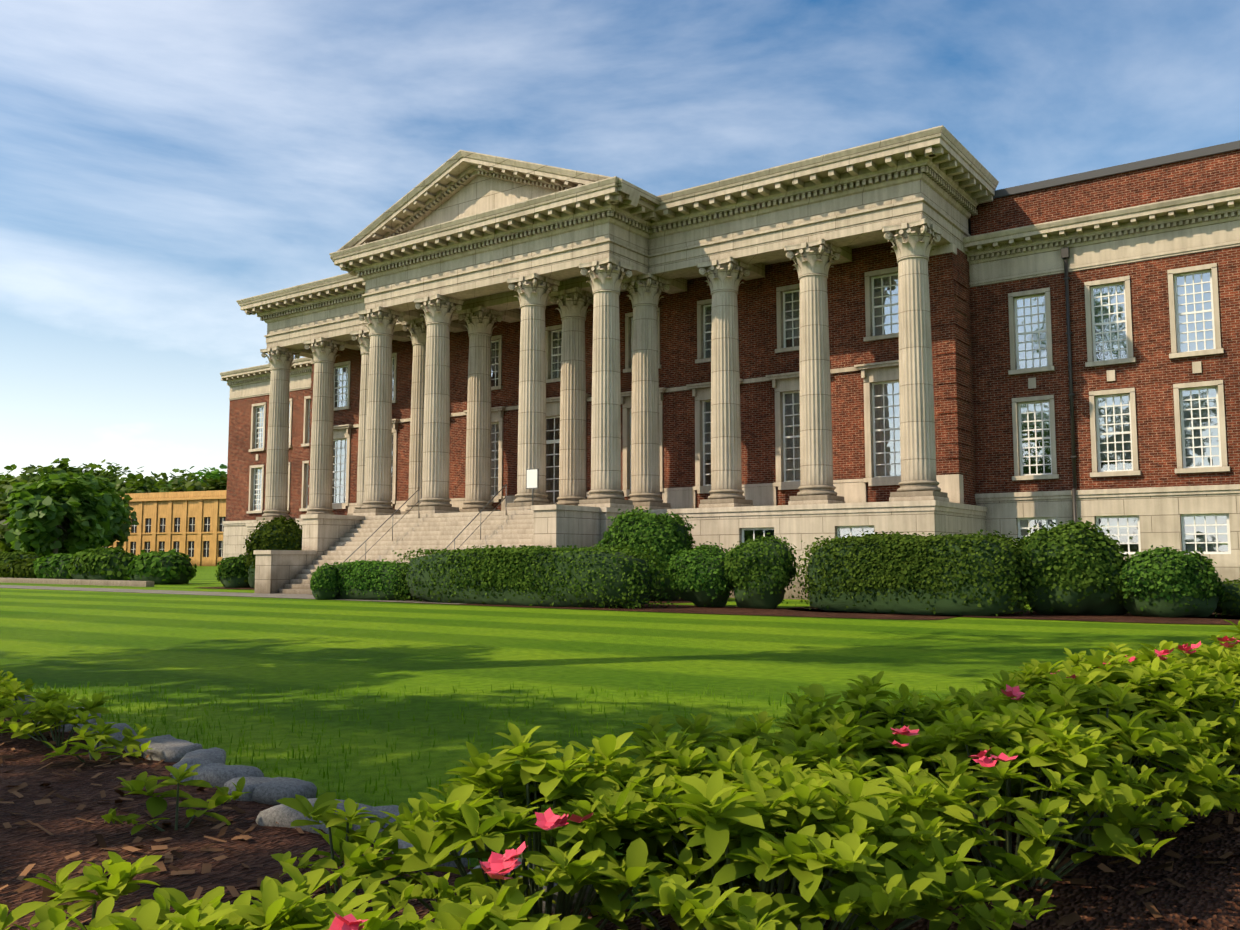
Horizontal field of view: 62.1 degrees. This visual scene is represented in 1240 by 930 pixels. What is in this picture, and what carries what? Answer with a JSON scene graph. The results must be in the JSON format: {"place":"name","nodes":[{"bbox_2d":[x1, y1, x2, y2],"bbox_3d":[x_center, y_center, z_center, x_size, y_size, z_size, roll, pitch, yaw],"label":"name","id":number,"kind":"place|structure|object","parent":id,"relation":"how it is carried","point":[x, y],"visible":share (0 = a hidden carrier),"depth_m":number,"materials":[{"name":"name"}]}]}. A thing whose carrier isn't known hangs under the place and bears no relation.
{"place":"outdoors","nodes":[
{"label":"outdoors","id":0,"kind":"place"},
{"bbox_2d":[0,578,153,586],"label":"kerb wall","id":1,"kind":"structure","parent":0,"point":[84,582],"depth_m":50.95,"materials":[{"name":"stone"}]},
{"bbox_2d":[102,490,226,565],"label":"distant building","id":2,"kind":"structure","parent":0,"point":[184,507],"depth_m":183.44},
{"bbox_2d":[130,517,222,556],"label":"distant building mullions","id":3,"kind":"object","parent":2,"relation":"attached to","point":[148,525],"visible":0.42,"depth_m":182.64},
{"bbox_2d":[0,585,463,603],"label":"stone path","id":4,"kind":"structure","parent":0,"point":[289,596],"depth_m":37.79,"materials":[{"name":"grey stone"}]},
{"bbox_2d":[309,563,340,599],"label":"bush","id":5,"kind":"object","parent":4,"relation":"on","point":[328,585],"depth_m":32.21,"materials":[{"name":"green plant"}]},
{"bbox_2d":[0,566,1239,918],"bbox_3d":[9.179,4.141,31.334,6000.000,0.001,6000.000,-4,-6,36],"label":"lawn","id":6,"kind":"structure","parent":0,"point":[136,644],"depth_m":12.69,"materials":[{"name":"green plant"}]},
{"bbox_2d":[0,476,10,486],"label":"tree","id":7,"kind":"object","parent":6,"relation":"on","point":[5,482],"visible":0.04,"depth_m":146.68,"materials":[{"name":"green plant"}]},
{"bbox_2d":[0,495,14,530],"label":"tree","id":8,"kind":"object","parent":6,"relation":"on","point":[3,499],"depth_m":120.88,"materials":[{"name":"green plant"}]},
{"bbox_2d":[0,464,16,477],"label":"tree","id":9,"kind":"object","parent":6,"relation":"on","point":[12,467],"visible":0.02,"depth_m":280.89,"materials":[{"name":"green plant"}]},
{"bbox_2d":[0,479,40,500],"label":"tree","id":10,"kind":"object","parent":6,"relation":"on","point":[2,491],"depth_m":130.62,"materials":[{"name":"green plant"}]},
{"bbox_2d":[0,551,41,564],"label":"hedge","id":11,"kind":"object","parent":6,"relation":"on","point":[4,555],"depth_m":62.26,"materials":[{"name":"green plant"}]},
{"bbox_2d":[0,558,42,578],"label":"hedge","id":12,"kind":"object","parent":6,"relation":"on","point":[21,569],"depth_m":59.11,"materials":[{"name":"green plant"}]},
{"bbox_2d":[0,466,46,489],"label":"tree","id":13,"kind":"object","parent":6,"relation":"on","point":[29,470],"visible":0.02,"depth_m":137.30,"materials":[{"name":"green plant"}]},
{"bbox_2d":[0,503,66,557],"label":"tree","id":14,"kind":"object","parent":6,"relation":"on","point":[4,514],"visible":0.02,"depth_m":110.90,"materials":[{"name":"green plant"}]},
{"bbox_2d":[23,464,43,475],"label":"tree","id":15,"kind":"object","parent":6,"relation":"on","point":[38,466],"depth_m":239.09,"materials":[{"name":"green plant"}]},
{"bbox_2d":[33,553,73,578],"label":"hedge","id":16,"kind":"object","parent":6,"relation":"on","point":[37,562],"depth_m":55.74,"materials":[{"name":"green plant"}]},
{"bbox_2d":[2,470,114,554],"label":"tree","id":17,"kind":"object","parent":6,"relation":"on","point":[38,511],"depth_m":104.63,"materials":[{"name":"green plant"}]},
{"bbox_2d":[0,458,129,537],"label":"tree","id":18,"kind":"object","parent":6,"relation":"on","point":[62,467],"visible":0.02,"depth_m":127.68,"materials":[{"name":"green plant"}]},
{"bbox_2d":[57,502,102,553],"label":"tree","id":19,"kind":"object","parent":6,"relation":"on","point":[64,525],"depth_m":106.59,"materials":[{"name":"green plant"}]},
{"bbox_2d":[37,472,129,539],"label":"tree","id":20,"kind":"object","parent":6,"relation":"on","point":[117,520],"visible":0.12,"depth_m":119.88,"materials":[{"name":"green plant"}]},
{"bbox_2d":[66,546,138,580],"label":"hedge","id":21,"kind":"object","parent":6,"relation":"on","point":[90,555],"depth_m":53.14,"materials":[{"name":"green plant"}]},
{"bbox_2d":[78,459,130,487],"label":"tree","id":22,"kind":"object","parent":6,"relation":"on","point":[86,467],"depth_m":248.37,"materials":[{"name":"green plant"}]},
{"bbox_2d":[97,474,128,547],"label":"tree","id":23,"kind":"object","parent":6,"relation":"on","point":[123,527],"depth_m":149.20,"materials":[{"name":"green plant"}]},
{"bbox_2d":[114,490,130,526],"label":"tree","id":24,"kind":"object","parent":6,"relation":"on","point":[121,493],"depth_m":137.21,"materials":[{"name":"green plant"}]},
{"bbox_2d":[89,463,157,493],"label":"tree","id":25,"kind":"object","parent":6,"relation":"on","point":[111,471],"depth_m":241.59,"materials":[{"name":"green plant"}]},
{"bbox_2d":[114,491,138,535],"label":"tree","id":26,"kind":"object","parent":6,"relation":"on","point":[128,498],"depth_m":160.91,"materials":[{"name":"green plant"}]},
{"bbox_2d":[115,471,180,493],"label":"tree","id":27,"kind":"object","parent":6,"relation":"on","point":[157,487],"visible":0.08,"depth_m":234.53,"materials":[{"name":"green plant"}]},
{"bbox_2d":[126,549,196,584],"bbox_3d":[-23.502,5.193,52.771,4.628,1.790,2.913,-4,-6,36],"label":"hedge","id":28,"kind":"object","parent":6,"relation":"on","point":[137,561],"depth_m":51.51,"materials":[{"name":"green plant"}]},
{"bbox_2d":[150,473,179,488],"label":"tree","id":29,"kind":"object","parent":6,"relation":"on","point":[164,476],"visible":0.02,"depth_m":275.49,"materials":[{"name":"green plant"}]},
{"bbox_2d":[156,466,213,480],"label":"tree","id":30,"kind":"object","parent":6,"relation":"on","point":[192,475],"visible":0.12,"depth_m":290.09,"materials":[{"name":"green plant"}]},
{"bbox_2d":[165,473,226,491],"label":"tree","id":31,"kind":"object","parent":6,"relation":"on","point":[188,484],"visible":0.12,"depth_m":227.45,"materials":[{"name":"green plant"}]},
{"bbox_2d":[167,464,226,489],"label":"tree","id":32,"kind":"object","parent":6,"relation":"on","point":[214,474],"visible":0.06,"depth_m":237.19,"materials":[{"name":"green plant"}]},
{"bbox_2d":[243,515,301,587],"bbox_3d":[-14.797,3.774,44.854,3.352,3.181,3.159,-4,-6,36],"label":"shrub","id":33,"kind":"object","parent":6,"relation":"on","point":[277,522],"depth_m":43.95,"materials":[{"name":"green plant"}]},
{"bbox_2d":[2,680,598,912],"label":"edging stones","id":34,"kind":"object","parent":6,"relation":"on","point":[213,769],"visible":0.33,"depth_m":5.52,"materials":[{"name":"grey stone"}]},
{"bbox_2d":[247,510,985,593],"bbox_3d":[-4.945,3.447,39.383,33.800,2.840,11.750,-4,-6,36],"label":"podium","id":35,"kind":"object","parent":6,"relation":"on","point":[274,573],"visible":0.21,"depth_m":33.42,"materials":[{"name":"stone"}]},
{"bbox_2d":[0,707,1239,929],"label":"mulch bed","id":36,"kind":"object","parent":6,"relation":"on","point":[1122,907],"visible":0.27,"depth_m":4.37,"materials":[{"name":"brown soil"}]},
{"bbox_2d":[0,620,1239,929],"bbox_3d":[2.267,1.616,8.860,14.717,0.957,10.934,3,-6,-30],"label":"shrubs","id":37,"kind":"object","parent":36,"relation":"in","point":[798,780],"visible":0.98,"depth_m":3.31,"materials":[{"name":"green plant"}]},
{"bbox_2d":[194,587,1239,624],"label":"hedge beds","id":38,"kind":"object","parent":6,"relation":"on","point":[817,612],"visible":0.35,"depth_m":23.62,"materials":[{"name":"brown soil"}]},
{"bbox_2d":[215,554,250,587],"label":"shrub","id":39,"kind":"object","parent":38,"relation":"on","point":[235,572],"depth_m":45.06,"materials":[{"name":"green plant"}]},
{"bbox_2d":[333,559,416,599],"bbox_3d":[-7.732,3.616,32.633,3.971,1.280,1.780,-4,-6,36],"label":"hedge","id":40,"kind":"object","parent":38,"relation":"on","point":[363,566],"depth_m":31.85,"materials":[{"name":"green plant"}]},
{"bbox_2d":[384,544,677,608],"bbox_3d":[-2.806,3.087,29.135,9.973,1.700,2.009,-4,-6,36],"label":"long hedge","id":41,"kind":"object","parent":38,"relation":"on","point":[497,573],"depth_m":27.79,"materials":[{"name":"green plant"}]},
{"bbox_2d":[592,506,695,600],"bbox_3d":[0.763,2.744,32.283,3.595,2.953,2.910,-4,-6,36],"label":"shrub","id":42,"kind":"object","parent":38,"relation":"on","point":[643,517],"depth_m":31.39,"materials":[{"name":"green plant"}]},
{"bbox_2d":[667,541,732,606],"bbox_3d":[2.255,2.912,27.502,1.988,1.753,1.838,-4,-6,36],"label":"box ball","id":43,"kind":"object","parent":38,"relation":"on","point":[682,580],"depth_m":26.92,"materials":[{"name":"green plant"}]},
{"bbox_2d":[721,533,798,608],"bbox_3d":[3.594,2.748,26.786,2.164,1.949,1.945,-4,-6,36],"label":"box ball","id":44,"kind":"object","parent":38,"relation":"on","point":[733,578],"depth_m":26.12,"materials":[{"name":"green plant"}]},
{"bbox_2d":[788,529,1046,615],"bbox_3d":[7.019,2.540,24.757,6.045,1.995,2.332,-4,-6,36],"label":"hedge","id":45,"kind":"object","parent":38,"relation":"on","point":[911,541],"depth_m":23.72,"materials":[{"name":"green plant"}]},
{"bbox_2d":[1016,517,1129,614],"bbox_3d":[10.457,2.358,24.022,3.143,2.225,2.929,-4,-6,36],"label":"round shrub","id":46,"kind":"object","parent":38,"relation":"on","point":[1100,574],"depth_m":23.15,"materials":[{"name":"green plant"}]},
{"bbox_2d":[1117,545,1228,617],"bbox_3d":[12.217,2.584,22.994,2.258,1.590,2.226,-4,-6,36],"label":"round shrub","id":47,"kind":"object","parent":38,"relation":"on","point":[1212,578],"depth_m":22.38,"materials":[{"name":"green plant"}]},
{"bbox_2d":[1214,578,1239,615],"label":"shrubs","id":48,"kind":"object","parent":38,"relation":"on","point":[1230,602],"depth_m":22.78,"materials":[{"name":"green plant"}]},
{"bbox_2d":[220,187,1239,599],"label":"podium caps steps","id":49,"kind":"structure","parent":6,"relation":"on","point":[1188,225],"depth_m":33.88,"materials":[{"name":"beige stone"}]},
{"bbox_2d":[256,346,301,520],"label":"column","id":50,"kind":"structure","parent":49,"relation":"on","point":[280,359],"depth_m":50.51,"materials":[{"name":"stone"}]},
{"bbox_2d":[300,337,345,518],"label":"column","id":51,"kind":"structure","parent":49,"relation":"on","point":[324,351],"depth_m":48.53,"materials":[{"name":"stone"}]},
{"bbox_2d":[347,329,394,514],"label":"column","id":52,"kind":"structure","parent":49,"relation":"on","point":[364,341],"depth_m":46.54,"materials":[{"name":"stone"}]},
{"bbox_2d":[354,306,405,512],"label":"column","id":53,"kind":"structure","parent":49,"relation":"on","point":[381,321],"depth_m":42.59,"materials":[{"name":"stone"}]},
{"bbox_2d":[236,125,998,357],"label":"entablature","id":54,"kind":"structure","parent":53,"relation":"on","point":[471,229],"depth_m":36.93,"materials":[{"name":"stone"}]},
{"bbox_2d":[968,217,970,234],"bbox_3d":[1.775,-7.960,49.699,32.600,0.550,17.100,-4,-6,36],"label":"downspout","id":55,"kind":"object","parent":54,"relation":"on","point":[969,225],"depth_m":37.86,"materials":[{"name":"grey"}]},
{"bbox_2d":[400,317,426,514],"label":"column","id":56,"kind":"structure","parent":49,"relation":"on","point":[417,330],"depth_m":44.50,"materials":[{"name":"stone"}]},
{"bbox_2d":[344,484,506,561],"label":"stair handrails","id":57,"kind":"object","parent":49,"relation":"on","point":[418,517],"visible":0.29,"depth_m":36.96,"materials":[{"name":"grey metal"}]},
{"bbox_2d":[411,294,463,510],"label":"column","id":58,"kind":"structure","parent":49,"relation":"on","point":[438,309],"depth_m":40.60,"materials":[{"name":"stone"}]},
{"bbox_2d":[456,306,503,511],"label":"column","id":59,"kind":"structure","parent":49,"relation":"on","point":[480,321],"depth_m":42.53,"materials":[{"name":"stone"}]},
{"bbox_2d":[526,468,538,509],"bbox_3d":[-3.107,0.873,36.692,0.540,1.480,0.200,-4,-6,36],"label":"sign post","id":60,"kind":"object","parent":49,"relation":"on","point":[532,479],"visible":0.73,"depth_m":36.66,"materials":[{"name":"grey metal"}]},
{"bbox_2d":[506,273,559,506],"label":"column","id":61,"kind":"structure","parent":49,"relation":"on","point":[533,290],"depth_m":37.68,"materials":[{"name":"stone"}]},
{"bbox_2d":[549,287,593,505],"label":"column","id":62,"kind":"structure","parent":49,"relation":"on","point":[573,304],"depth_m":39.61,"materials":[{"name":"stone"}]},
{"bbox_2d":[578,257,633,504],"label":"column","id":63,"kind":"structure","parent":49,"relation":"on","point":[606,276],"depth_m":35.67,"materials":[{"name":"stone"}]},
{"bbox_2d":[307,243,963,513],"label":"stone trim","id":64,"kind":"structure","parent":49,"relation":"attached to","point":[848,490],"depth_m":37.27,"materials":[{"name":"stone"}]},
{"bbox_2d":[621,273,670,506],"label":"column","id":65,"kind":"structure","parent":49,"relation":"on","point":[644,291],"depth_m":37.60,"materials":[{"name":"stone"}]},
{"bbox_2d":[697,257,752,504],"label":"column","id":66,"kind":"structure","parent":49,"relation":"on","point":[722,275],"depth_m":35.61,"materials":[{"name":"stone"}]},
{"bbox_2d":[784,239,843,500],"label":"column","id":67,"kind":"structure","parent":49,"relation":"on","point":[812,260],"depth_m":33.62,"materials":[{"name":"stone"}]},
{"bbox_2d":[881,218,947,497],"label":"column","id":68,"kind":"structure","parent":49,"relation":"on","point":[912,246],"depth_m":31.64,"materials":[{"name":"stone"}]},
{"bbox_2d":[223,493,1239,581],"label":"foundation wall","id":69,"kind":"structure","parent":6,"relation":"on","point":[1160,519],"depth_m":31.54,"materials":[{"name":"stone"}]},
{"bbox_2d":[226,150,1239,520],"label":"brick walls","id":70,"kind":"structure","parent":69,"relation":"on","point":[976,388],"depth_m":34.73,"materials":[{"name":"red brick"}]},
{"bbox_2d":[246,263,1229,513],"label":"window surrounds","id":71,"kind":"object","parent":70,"relation":"attached to","point":[871,373],"visible":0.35,"depth_m":35.27,"materials":[{"name":"beige stone"}]},
{"bbox_2d":[253,270,1230,553],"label":"window frames","id":72,"kind":"structure","parent":70,"relation":"in","point":[1027,412],"depth_m":33.67,"materials":[{"name":"white wood"}]},
{"bbox_2d":[254,272,1227,551],"bbox_3d":[2.780,-1.343,38.654,62.370,9.600,5.100,-4,-6,36],"label":"window glass","id":73,"kind":"object","parent":72,"relation":"in","point":[880,390],"visible":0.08,"depth_m":33.90,"materials":[{"name":"glass"}]},
{"bbox_2d":[993,140,1239,198],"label":"roof coping","id":74,"kind":"object","parent":70,"relation":"on","point":[1144,164],"depth_m":32.86,"materials":[{"name":"grey stone"}]},
{"bbox_2d":[0,0,1239,481],"label":"sky","id":75,"kind":"structure","parent":0,"point":[165,165],"materials":[{"name":"blue"}]},
{"bbox_2d":[1061,247,1076,524],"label":"downpipes","id":76,"kind":"object","parent":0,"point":[1065,254],"visible":0.9,"depth_m":33.05,"materials":[{"name":"grey metal"}]}
]}

